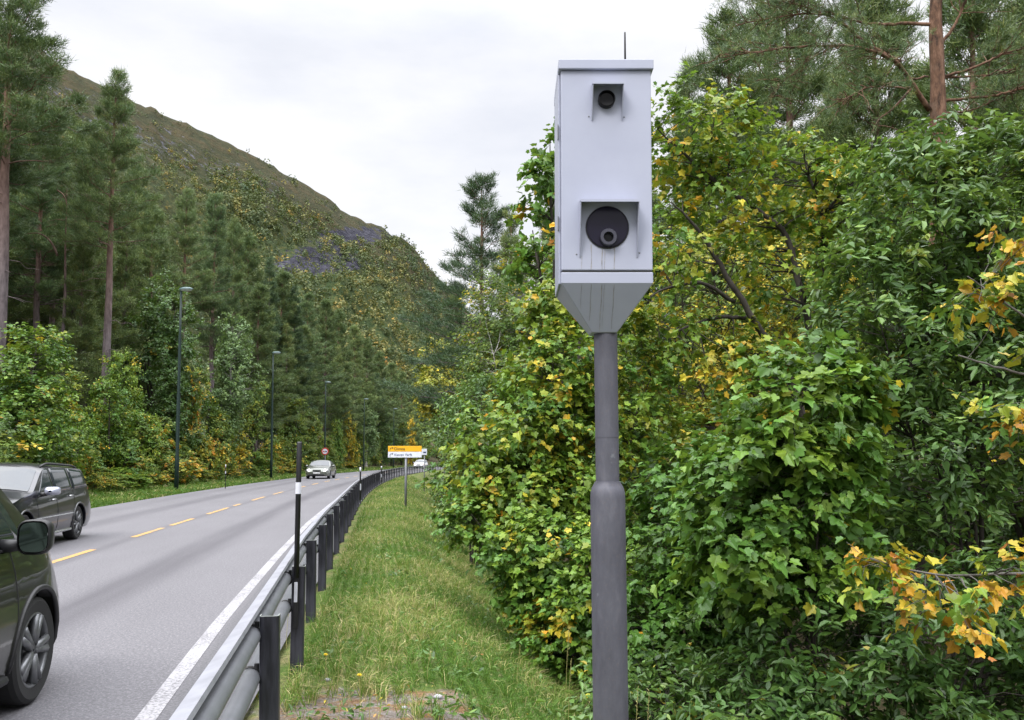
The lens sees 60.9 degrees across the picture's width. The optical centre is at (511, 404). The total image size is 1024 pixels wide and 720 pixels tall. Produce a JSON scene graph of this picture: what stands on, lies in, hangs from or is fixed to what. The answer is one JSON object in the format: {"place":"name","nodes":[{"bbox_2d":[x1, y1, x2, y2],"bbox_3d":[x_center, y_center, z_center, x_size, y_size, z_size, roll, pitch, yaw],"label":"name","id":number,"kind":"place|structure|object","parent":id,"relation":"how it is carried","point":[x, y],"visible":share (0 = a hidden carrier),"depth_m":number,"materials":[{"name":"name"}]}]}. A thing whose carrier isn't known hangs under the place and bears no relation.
{"place":"outdoors","nodes":[
{"label":"outdoors","id":0,"kind":"place"},
{"bbox_2d":[0,467,442,719],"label":"road","id":1,"kind":"structure","parent":0,"point":[138,615],"depth_m":10.45,"materials":[{"name":"grey asphalt"}]},
{"bbox_2d":[0,489,58,705],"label":"car","id":2,"kind":"object","parent":1,"relation":"on","point":[29,609],"visible":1,"depth_m":5.16,"materials":[{"name":"green paint"}]},
{"bbox_2d":[0,462,90,538],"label":"car","id":3,"kind":"object","parent":1,"relation":"on","point":[57,495],"visible":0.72,"depth_m":15.09,"materials":[{"name":"black paint"}]},
{"bbox_2d":[134,474,400,719],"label":"road marking","id":4,"kind":"object","parent":1,"relation":"on","point":[154,707],"visible":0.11,"depth_m":6.93,"materials":[{"name":"white paint"}]},
{"bbox_2d":[306,460,335,478],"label":"car","id":5,"kind":"object","parent":1,"relation":"on","point":[327,468],"visible":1,"depth_m":67.35,"materials":[{"name":"grey paint"}]},
{"bbox_2d":[0,0,1023,316],"label":"sky","id":6,"kind":"structure","parent":0,"point":[382,108],"materials":[{"name":"white"}]},
{"bbox_2d":[10,401,1023,719],"bbox_3d":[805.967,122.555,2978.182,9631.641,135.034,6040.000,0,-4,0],"label":"ground","id":7,"kind":"structure","parent":0,"point":[252,713],"depth_m":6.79,"materials":[{"name":"green plant"}]},
{"bbox_2d":[0,407,49,462],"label":"bush","id":8,"kind":"object","parent":7,"relation":"on","point":[6,434],"visible":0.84,"depth_m":27.12,"materials":[{"name":"green plant"}]},
{"bbox_2d":[0,29,60,249],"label":"pine tree","id":9,"kind":"object","parent":7,"relation":"on","point":[17,226],"visible":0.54,"depth_m":47.40,"materials":[{"name":"green plant"}]},
{"bbox_2d":[0,77,70,350],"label":"conifer tree","id":10,"kind":"object","parent":7,"relation":"on","point":[17,315],"visible":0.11,"depth_m":59.88,"materials":[{"name":"green plant"}]},
{"bbox_2d":[5,170,71,394],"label":"conifer tree","id":11,"kind":"object","parent":7,"relation":"on","point":[18,301],"visible":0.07,"depth_m":61.99,"materials":[{"name":"green plant"}]},
{"bbox_2d":[0,321,98,474],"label":"maple bush","id":12,"kind":"object","parent":7,"relation":"on","point":[52,359],"visible":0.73,"depth_m":32.31,"materials":[{"name":"green plant"}]},
{"bbox_2d":[9,148,94,341],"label":"pine tree","id":13,"kind":"object","parent":7,"relation":"on","point":[47,260],"visible":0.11,"depth_m":58.30,"materials":[{"name":"green plant"}]},
{"bbox_2d":[0,0,105,383],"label":"pine tree","id":14,"kind":"object","parent":7,"relation":"on","point":[49,117],"visible":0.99,"depth_m":43.34,"materials":[{"name":"green plant"}]},
{"bbox_2d":[8,97,105,374],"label":"pine tree","id":15,"kind":"object","parent":7,"relation":"on","point":[41,246],"visible":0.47,"depth_m":54.34,"materials":[{"name":"green plant"}]},
{"bbox_2d":[27,185,96,412],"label":"pine tree","id":16,"kind":"object","parent":7,"relation":"on","point":[65,284],"visible":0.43,"depth_m":49.53,"materials":[{"name":"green plant"}]},
{"bbox_2d":[6,117,137,413],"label":"conifer tree","id":17,"kind":"object","parent":7,"relation":"on","point":[79,137],"visible":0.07,"depth_m":64.35,"materials":[{"name":"green plant"}]},
{"bbox_2d":[35,371,111,461],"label":"bush","id":18,"kind":"object","parent":7,"relation":"on","point":[75,377],"visible":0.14,"depth_m":40.32,"materials":[{"name":"green plant"}]},
{"bbox_2d":[22,230,131,430],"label":"conifer tree","id":19,"kind":"object","parent":7,"relation":"on","point":[87,326],"visible":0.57,"depth_m":49.84,"materials":[{"name":"green plant"}]},
{"bbox_2d":[45,409,113,482],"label":"maple bush","id":20,"kind":"object","parent":7,"relation":"on","point":[88,432],"visible":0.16,"depth_m":38.02,"materials":[{"name":"green plant"}]},
{"bbox_2d":[28,165,149,426],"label":"conifer tree","id":21,"kind":"object","parent":7,"relation":"on","point":[121,338],"visible":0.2,"depth_m":56.48,"materials":[{"name":"green plant"}]},
{"bbox_2d":[72,449,117,491],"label":"scrub bush","id":22,"kind":"object","parent":7,"relation":"on","point":[91,479],"visible":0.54,"depth_m":36.46,"materials":[{"name":"green plant"}]},
{"bbox_2d":[50,65,167,430],"bbox_3d":[-22.741,-7.697,48.242,6.519,23.317,6.350,-1,-4,16],"label":"pine tree","id":23,"kind":"object","parent":7,"relation":"on","point":[119,143],"visible":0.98,"depth_m":48.25,"materials":[{"name":"green plant"}]},
{"bbox_2d":[69,376,157,481],"bbox_3d":[-19.152,1.394,42.348,3.844,5.549,3.730,0,-4,-7],"label":"bush","id":24,"kind":"object","parent":7,"relation":"on","point":[117,415],"visible":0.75,"depth_m":41.95,"materials":[{"name":"green plant"}]},
{"bbox_2d":[83,347,170,467],"bbox_3d":[-20.779,0.854,47.100,3.899,7.927,5.268,5,-6,-52],"label":"bush","id":25,"kind":"object","parent":7,"relation":"on","point":[118,378],"visible":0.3,"depth_m":46.80,"materials":[{"name":"green plant"}]},
{"bbox_2d":[97,208,171,424],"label":"conifer tree","id":26,"kind":"object","parent":7,"relation":"on","point":[136,256],"visible":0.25,"depth_m":60.40,"materials":[{"name":"green plant"}]},
{"bbox_2d":[124,410,174,484],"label":"bush","id":27,"kind":"object","parent":7,"relation":"on","point":[165,457],"visible":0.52,"depth_m":46.04,"materials":[{"name":"green plant"}]},
{"bbox_2d":[101,163,199,387],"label":"conifer tree","id":28,"kind":"object","parent":7,"relation":"on","point":[146,191],"visible":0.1,"depth_m":70.67,"materials":[{"name":"green plant"}]},
{"bbox_2d":[112,202,206,407],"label":"conifer tree","id":29,"kind":"object","parent":7,"relation":"on","point":[159,257],"visible":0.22,"depth_m":66.61,"materials":[{"name":"green plant"}]},
{"bbox_2d":[121,415,205,483],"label":"bush","id":30,"kind":"object","parent":7,"relation":"on","point":[185,467],"visible":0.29,"depth_m":48.73,"materials":[{"name":"green plant"}]},
{"bbox_2d":[115,265,217,443],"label":"willow tree","id":31,"kind":"object","parent":7,"relation":"on","point":[171,351],"visible":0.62,"depth_m":57.88,"materials":[{"name":"green plant"}]},
{"bbox_2d":[149,368,209,454],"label":"bush","id":32,"kind":"object","parent":7,"relation":"on","point":[167,400],"visible":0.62,"depth_m":55.51,"materials":[{"name":"green plant"}]},
{"bbox_2d":[174,287,192,489],"bbox_3d":[-15.692,-0.624,41.596,0.720,10.089,0.320,0,-4,6],"label":"street lamp","id":33,"kind":"object","parent":7,"relation":"on","point":[176,477],"visible":0.99,"depth_m":41.53,"materials":[{"name":"grey metal"}]},
{"bbox_2d":[156,186,220,358],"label":"pine tree","id":34,"kind":"object","parent":7,"relation":"on","point":[193,236],"visible":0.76,"depth_m":74.64,"materials":[{"name":"green plant"}]},
{"bbox_2d":[163,364,232,480],"bbox_3d":[-20.757,1.413,57.196,4.762,8.135,3.438,2,-4,-26],"label":"bush","id":35,"kind":"object","parent":7,"relation":"on","point":[204,453],"visible":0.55,"depth_m":57.04,"materials":[{"name":"green plant"}]},
{"bbox_2d":[199,391,237,479],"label":"bush","id":36,"kind":"object","parent":7,"relation":"on","point":[213,420],"visible":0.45,"depth_m":61.83,"materials":[{"name":"green plant"}]},
{"bbox_2d":[186,191,254,391],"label":"pine tree","id":37,"kind":"object","parent":7,"relation":"on","point":[223,303],"visible":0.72,"depth_m":79.41,"materials":[{"name":"green plant"}]},
{"bbox_2d":[195,217,270,402],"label":"pine tree","id":38,"kind":"object","parent":7,"relation":"on","point":[235,231],"visible":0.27,"depth_m":86.46,"materials":[{"name":"green plant"}]},
{"bbox_2d":[199,312,269,461],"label":"birch tree","id":39,"kind":"object","parent":7,"relation":"on","point":[233,396],"visible":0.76,"depth_m":67.63,"materials":[{"name":"green plant"}]},
{"bbox_2d":[202,230,302,458],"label":"conifer tree","id":40,"kind":"object","parent":7,"relation":"on","point":[252,259],"visible":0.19,"depth_m":90.86,"materials":[{"name":"green plant"}]},
{"bbox_2d":[11,53,497,422],"bbox_3d":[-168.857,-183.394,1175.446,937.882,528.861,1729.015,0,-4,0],"label":"hillside wood","id":41,"kind":"object","parent":7,"relation":"on","point":[226,187],"visible":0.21,"depth_m":1096.33,"materials":[{"name":"green plant"}]},
{"bbox_2d":[213,281,299,457],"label":"conifer tree","id":42,"kind":"object","parent":7,"relation":"on","point":[257,303],"visible":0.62,"depth_m":85.07,"materials":[{"name":"green plant"}]},
{"bbox_2d":[88,465,429,507],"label":"grass","id":43,"kind":"structure","parent":7,"relation":"on","point":[107,497],"depth_m":42.41,"materials":[{"name":"green plant"}]},
{"bbox_2d":[236,380,284,471],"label":"bush","id":44,"kind":"object","parent":7,"relation":"on","point":[249,423],"visible":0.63,"depth_m":76.67,"materials":[{"name":"green plant"}]},
{"bbox_2d":[238,255,290,457],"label":"spruce tree","id":45,"kind":"object","parent":7,"relation":"on","point":[272,274],"visible":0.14,"depth_m":97.67,"materials":[{"name":"green plant"}]},
{"bbox_2d":[253,267,318,422],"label":"conifer tree","id":46,"kind":"object","parent":7,"relation":"on","point":[282,289],"visible":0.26,"depth_m":100.27,"materials":[{"name":"green plant"}]},
{"bbox_2d":[265,323,318,451],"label":"conifer tree","id":47,"kind":"object","parent":7,"relation":"on","point":[292,362],"visible":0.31,"depth_m":98.15,"materials":[{"name":"green plant"}]},
{"bbox_2d":[275,396,311,469],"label":"bush","id":48,"kind":"object","parent":7,"relation":"on","point":[290,433],"visible":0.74,"depth_m":91.16,"materials":[{"name":"green plant"}]},
{"bbox_2d":[273,285,319,460],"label":"conifer tree","id":49,"kind":"object","parent":7,"relation":"on","point":[300,333],"visible":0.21,"depth_m":101.46,"materials":[{"name":"green plant"}]},
{"bbox_2d":[169,465,440,719],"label":"guard rail","id":50,"kind":"object","parent":7,"relation":"on","point":[207,696],"visible":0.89,"depth_m":4.18,"materials":[{"name":"metal"}]},
{"bbox_2d":[293,442,301,627],"bbox_3d":[-1.521,0.919,6.167,0.043,1.310,0.042,1,-4,0],"label":"snow pole","id":51,"kind":"object","parent":50,"relation":"attached to","point":[297,527],"visible":1,"depth_m":6.15,"materials":[{"name":"black plastic"}]},
{"bbox_2d":[296,324,334,434],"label":"conifer tree","id":52,"kind":"object","parent":7,"relation":"on","point":[319,401],"visible":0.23,"depth_m":106.09,"materials":[{"name":"green plant"}]},
{"bbox_2d":[302,412,329,460],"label":"bush","id":53,"kind":"object","parent":7,"relation":"on","point":[315,437],"visible":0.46,"depth_m":100.09,"materials":[{"name":"green plant"}]},
{"bbox_2d":[295,292,342,435],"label":"conifer tree","id":54,"kind":"object","parent":7,"relation":"on","point":[307,306],"visible":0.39,"depth_m":110.19,"materials":[{"name":"green plant"}]},
{"bbox_2d":[311,297,355,455],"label":"pine tree","id":55,"kind":"object","parent":7,"relation":"on","point":[325,325],"visible":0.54,"depth_m":117.11,"materials":[{"name":"green plant"}]},
{"bbox_2d":[330,419,347,467],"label":"bush","id":56,"kind":"object","parent":7,"relation":"on","point":[336,436],"visible":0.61,"depth_m":113.54,"materials":[{"name":"green plant"}]},
{"bbox_2d":[322,308,371,461],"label":"conifer tree","id":57,"kind":"object","parent":7,"relation":"on","point":[339,336],"visible":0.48,"depth_m":126.50,"materials":[{"name":"green plant"}]},
{"bbox_2d":[341,410,360,465],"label":"bush","id":58,"kind":"object","parent":7,"relation":"on","point":[351,450],"visible":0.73,"depth_m":122.44,"materials":[{"name":"green plant"}]},
{"bbox_2d":[333,324,381,459],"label":"conifer tree","id":59,"kind":"object","parent":7,"relation":"on","point":[354,340],"visible":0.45,"depth_m":135.99,"materials":[{"name":"green plant"}]},
{"bbox_2d":[354,401,380,466],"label":"bush","id":60,"kind":"object","parent":7,"relation":"on","point":[369,440],"visible":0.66,"depth_m":134.56,"materials":[{"name":"green plant"}]},
{"bbox_2d":[357,337,394,462],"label":"conifer tree","id":61,"kind":"object","parent":7,"relation":"on","point":[366,346],"visible":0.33,"depth_m":144.05,"materials":[{"name":"green plant"}]},
{"bbox_2d":[369,405,394,466],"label":"bush","id":62,"kind":"object","parent":7,"relation":"on","point":[386,439],"visible":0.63,"depth_m":145.97,"materials":[{"name":"green plant"}]},
{"bbox_2d":[371,350,407,446],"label":"conifer tree","id":63,"kind":"object","parent":7,"relation":"on","point":[378,358],"visible":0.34,"depth_m":154.36,"materials":[{"name":"green plant"}]},
{"bbox_2d":[380,362,413,441],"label":"conifer tree","id":64,"kind":"object","parent":7,"relation":"on","point":[391,368],"visible":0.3,"depth_m":162.07,"materials":[{"name":"green plant"}]},
{"bbox_2d":[388,446,421,504],"bbox_3d":[-3.679,2.664,29.875,1.154,2.478,0.118,0,-4,0],"label":"direction sign","id":65,"kind":"object","parent":7,"relation":"on","point":[405,452],"visible":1,"depth_m":29.89,"materials":[{"name":"metal"}]},
{"bbox_2d":[287,532,585,719],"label":"weeds","id":66,"kind":"object","parent":7,"relation":"on","point":[472,713],"visible":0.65,"depth_m":6.31,"materials":[{"name":"green plant"}]},
{"bbox_2d":[409,337,471,469],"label":"willow tree","id":67,"kind":"object","parent":7,"relation":"on","point":[425,379],"visible":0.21,"depth_m":69.64,"materials":[{"name":"green plant"}]},
{"bbox_2d":[422,406,479,541],"bbox_3d":[-1.704,2.026,27.518,2.654,4.106,13.526,0,-4,-3],"label":"rowan bush","id":68,"kind":"object","parent":7,"relation":"on","point":[440,504],"visible":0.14,"depth_m":27.94,"materials":[{"name":"green plant"}]},
{"bbox_2d":[376,170,530,415],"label":"pine tree","id":69,"kind":"object","parent":7,"relation":"on","point":[484,218],"visible":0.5,"depth_m":49.91,"materials":[{"name":"green plant"}]},
{"bbox_2d":[428,368,522,566],"bbox_3d":[-0.575,1.414,18.677,2.605,4.460,2.915,0,-4,0],"label":"sallow","id":70,"kind":"object","parent":7,"relation":"on","point":[484,381],"visible":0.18,"depth_m":18.69,"materials":[{"name":"green plant"}]},
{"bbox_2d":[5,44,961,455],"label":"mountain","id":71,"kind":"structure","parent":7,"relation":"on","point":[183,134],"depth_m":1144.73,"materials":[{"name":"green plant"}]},
{"bbox_2d":[466,206,529,418],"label":"pine tree","id":72,"kind":"object","parent":7,"relation":"on","point":[503,238],"visible":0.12,"depth_m":46.57,"materials":[{"name":"green plant"}]},
{"bbox_2d":[444,235,564,414],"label":"birch tree","id":73,"kind":"object","parent":7,"relation":"on","point":[486,353],"visible":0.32,"depth_m":21.58,"materials":[{"name":"green plant"}]},
{"bbox_2d":[419,491,654,693],"bbox_3d":[0.333,1.921,8.921,1.560,2.019,2.980,4,-5,-44],"label":"bramble bush","id":74,"kind":"object","parent":7,"relation":"on","point":[540,584],"visible":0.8,"depth_m":8.56,"materials":[{"name":"green plant"}]},
{"bbox_2d":[414,262,711,553],"bbox_3d":[0.999,0.392,14.978,5.359,6.495,3.158,0,-4,0],"label":"hazel bush","id":75,"kind":"object","parent":7,"relation":"on","point":[634,390],"visible":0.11,"depth_m":14.69,"materials":[{"name":"green plant"}]},
{"bbox_2d":[436,275,691,662],"bbox_3d":[0.711,0.766,10.508,3.275,4.935,2.335,3,-4,-36],"label":"maple bush","id":76,"kind":"object","parent":7,"relation":"on","point":[541,456],"visible":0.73,"depth_m":10.07,"materials":[{"name":"green plant"}]},
{"bbox_2d":[500,121,661,481],"bbox_3d":[1.047,-1.452,13.051,2.473,5.809,1.818,0,-4,0],"label":"maple tree","id":77,"kind":"object","parent":7,"relation":"on","point":[544,162],"visible":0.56,"depth_m":13.06,"materials":[{"name":"green plant"}]},
{"bbox_2d":[554,32,653,719],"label":"speed camera","id":78,"kind":"object","parent":7,"relation":"on","point":[603,220],"visible":1,"depth_m":4.18,"materials":[{"name":"white metal"}]},
{"bbox_2d":[554,75,560,297],"bbox_3d":[0.230,-1.082,4.389,0.012,1.032,0.350,0,-4,0],"label":"side door","id":79,"kind":"structure","parent":78,"relation":"in","point":[557,98],"depth_m":4.28,"materials":[{"name":"white metal"}]},
{"bbox_2d":[587,207,627,247],"bbox_3d":[0.455,-0.846,4.149,0.198,0.198,0.044,0,-4,0],"label":"lens","id":80,"kind":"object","parent":78,"relation":"in","point":[607,227],"depth_m":4.15,"materials":[{"name":"black glass"}]},
{"bbox_2d":[569,191,696,522],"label":"tree","id":81,"kind":"object","parent":7,"relation":"on","point":[660,293],"visible":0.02,"depth_m":27.56,"materials":[{"name":"green plant"}]},
{"bbox_2d":[571,427,793,719],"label":"maple bush","id":82,"kind":"object","parent":7,"relation":"on","point":[659,627],"visible":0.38,"depth_m":7.21,"materials":[{"name":"green plant"}]},
{"bbox_2d":[653,49,724,433],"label":"pine tree","id":83,"kind":"object","parent":7,"relation":"on","point":[685,92],"visible":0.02,"depth_m":34.69,"materials":[{"name":"green plant"}]},
{"bbox_2d":[658,219,775,509],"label":"tree","id":84,"kind":"object","parent":7,"relation":"on","point":[736,305],"visible":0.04,"depth_m":25.82,"materials":[{"name":"green plant"}]},
{"bbox_2d":[562,587,885,719],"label":"bramble bush","id":85,"kind":"object","parent":7,"relation":"on","point":[663,710],"visible":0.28,"depth_m":6.27,"materials":[{"name":"green plant"}]},
{"bbox_2d":[652,1,832,360],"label":"pine tree","id":86,"kind":"object","parent":7,"relation":"on","point":[730,69],"visible":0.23,"depth_m":27.05,"materials":[{"name":"green plant"}]},
{"bbox_2d":[581,393,910,645],"bbox_3d":[3.186,1.687,12.366,5.211,3.864,3.139,-1,-4,11],"label":"hazel bush","id":87,"kind":"object","parent":7,"relation":"on","point":[691,417],"visible":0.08,"depth_m":12.33,"materials":[{"name":"green plant"}]},
{"bbox_2d":[617,218,883,456],"bbox_3d":[4.327,0.185,15.519,5.213,7.451,3.344,0,-4,0],"label":"birch tree","id":88,"kind":"object","parent":7,"relation":"on","point":[791,324],"visible":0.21,"depth_m":15.57,"materials":[{"name":"green plant"}]},
{"bbox_2d":[585,131,923,465],"bbox_3d":[5.442,-1.097,20.011,8.962,10.578,4.185,0,-4,0],"label":"birch tree","id":89,"kind":"object","parent":7,"relation":"on","point":[791,197],"visible":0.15,"depth_m":20.15,"materials":[{"name":"green plant"}]},
{"bbox_2d":[660,0,857,391],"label":"pine tree","id":90,"kind":"object","parent":7,"relation":"on","point":[787,117],"visible":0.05,"depth_m":30.17,"materials":[{"name":"green plant"}]},
{"bbox_2d":[627,61,906,546],"bbox_3d":[3.104,-1.105,10.890,3.921,5.966,2.072,1,-4,-14],"label":"sycamore tree","id":91,"kind":"object","parent":7,"relation":"on","point":[695,159],"visible":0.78,"depth_m":10.74,"materials":[{"name":"green plant"}]},
{"bbox_2d":[650,328,917,694],"bbox_3d":[1.954,1.210,6.165,1.900,3.578,1.703,0,-4,0],"label":"maple sapling","id":92,"kind":"object","parent":7,"relation":"on","point":[767,540],"visible":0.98,"depth_m":5.92,"materials":[{"name":"green plant"}]},
{"bbox_2d":[747,0,927,547],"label":"pine tree","id":93,"kind":"object","parent":7,"relation":"on","point":[875,10],"visible":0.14,"depth_m":27.05,"materials":[{"name":"green plant"}]},
{"bbox_2d":[723,300,966,610],"bbox_3d":[6.359,0.967,17.006,4.355,6.223,4.106,-3,-5,42],"label":"tree","id":94,"kind":"object","parent":7,"relation":"on","point":[884,445],"visible":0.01,"depth_m":16.10,"materials":[{"name":"green plant"}]},
{"bbox_2d":[676,536,1023,719],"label":"sallow","id":95,"kind":"object","parent":7,"relation":"on","point":[793,698],"visible":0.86,"depth_m":5.60,"materials":[{"name":"green plant"}]},
{"bbox_2d":[682,0,1023,579],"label":"pine tree","id":96,"kind":"object","parent":7,"relation":"on","point":[939,102],"visible":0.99,"depth_m":16.94,"materials":[{"name":"green plant"}]},
{"bbox_2d":[759,138,969,570],"bbox_3d":[8.989,-1.001,22.144,5.166,11.041,4.871,-3,-5,42],"label":"tree","id":97,"kind":"object","parent":7,"relation":"on","point":[858,141],"visible":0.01,"depth_m":21.60,"materials":[{"name":"green plant"}]},
{"bbox_2d":[758,160,1023,675],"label":"rowan tree","id":98,"kind":"object","parent":7,"relation":"on","point":[890,328],"visible":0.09,"depth_m":11.49,"materials":[{"name":"green plant"}]},
{"bbox_2d":[773,104,1023,710],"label":"sallow","id":99,"kind":"object","parent":7,"relation":"on","point":[975,198],"visible":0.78,"depth_m":7.04,"materials":[{"name":"green plant"}]},
{"bbox_2d":[831,217,1023,661],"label":"maple tree","id":100,"kind":"object","parent":7,"relation":"on","point":[962,610],"visible":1,"depth_m":4.58,"materials":[{"name":"yellow plant"}]},
{"bbox_2d":[860,0,1023,557],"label":"pine tree","id":101,"kind":"object","parent":7,"relation":"on","point":[976,27],"visible":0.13,"depth_m":24.33,"materials":[{"name":"green plant"}]},
{"bbox_2d":[868,161,1022,581],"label":"tree","id":102,"kind":"object","parent":7,"relation":"on","point":[994,535],"visible":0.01,"depth_m":19.52,"materials":[{"name":"green plant"}]},
{"bbox_2d":[912,361,1023,612],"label":"tree","id":103,"kind":"object","parent":7,"relation":"on","point":[1017,528],"visible":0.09,"depth_m":13.20,"materials":[{"name":"green plant"}]},
{"bbox_2d":[967,0,1023,197],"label":"pine tree","id":104,"kind":"object","parent":7,"relation":"on","point":[1019,3],"visible":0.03,"depth_m":26.30,"materials":[{"name":"green plant"}]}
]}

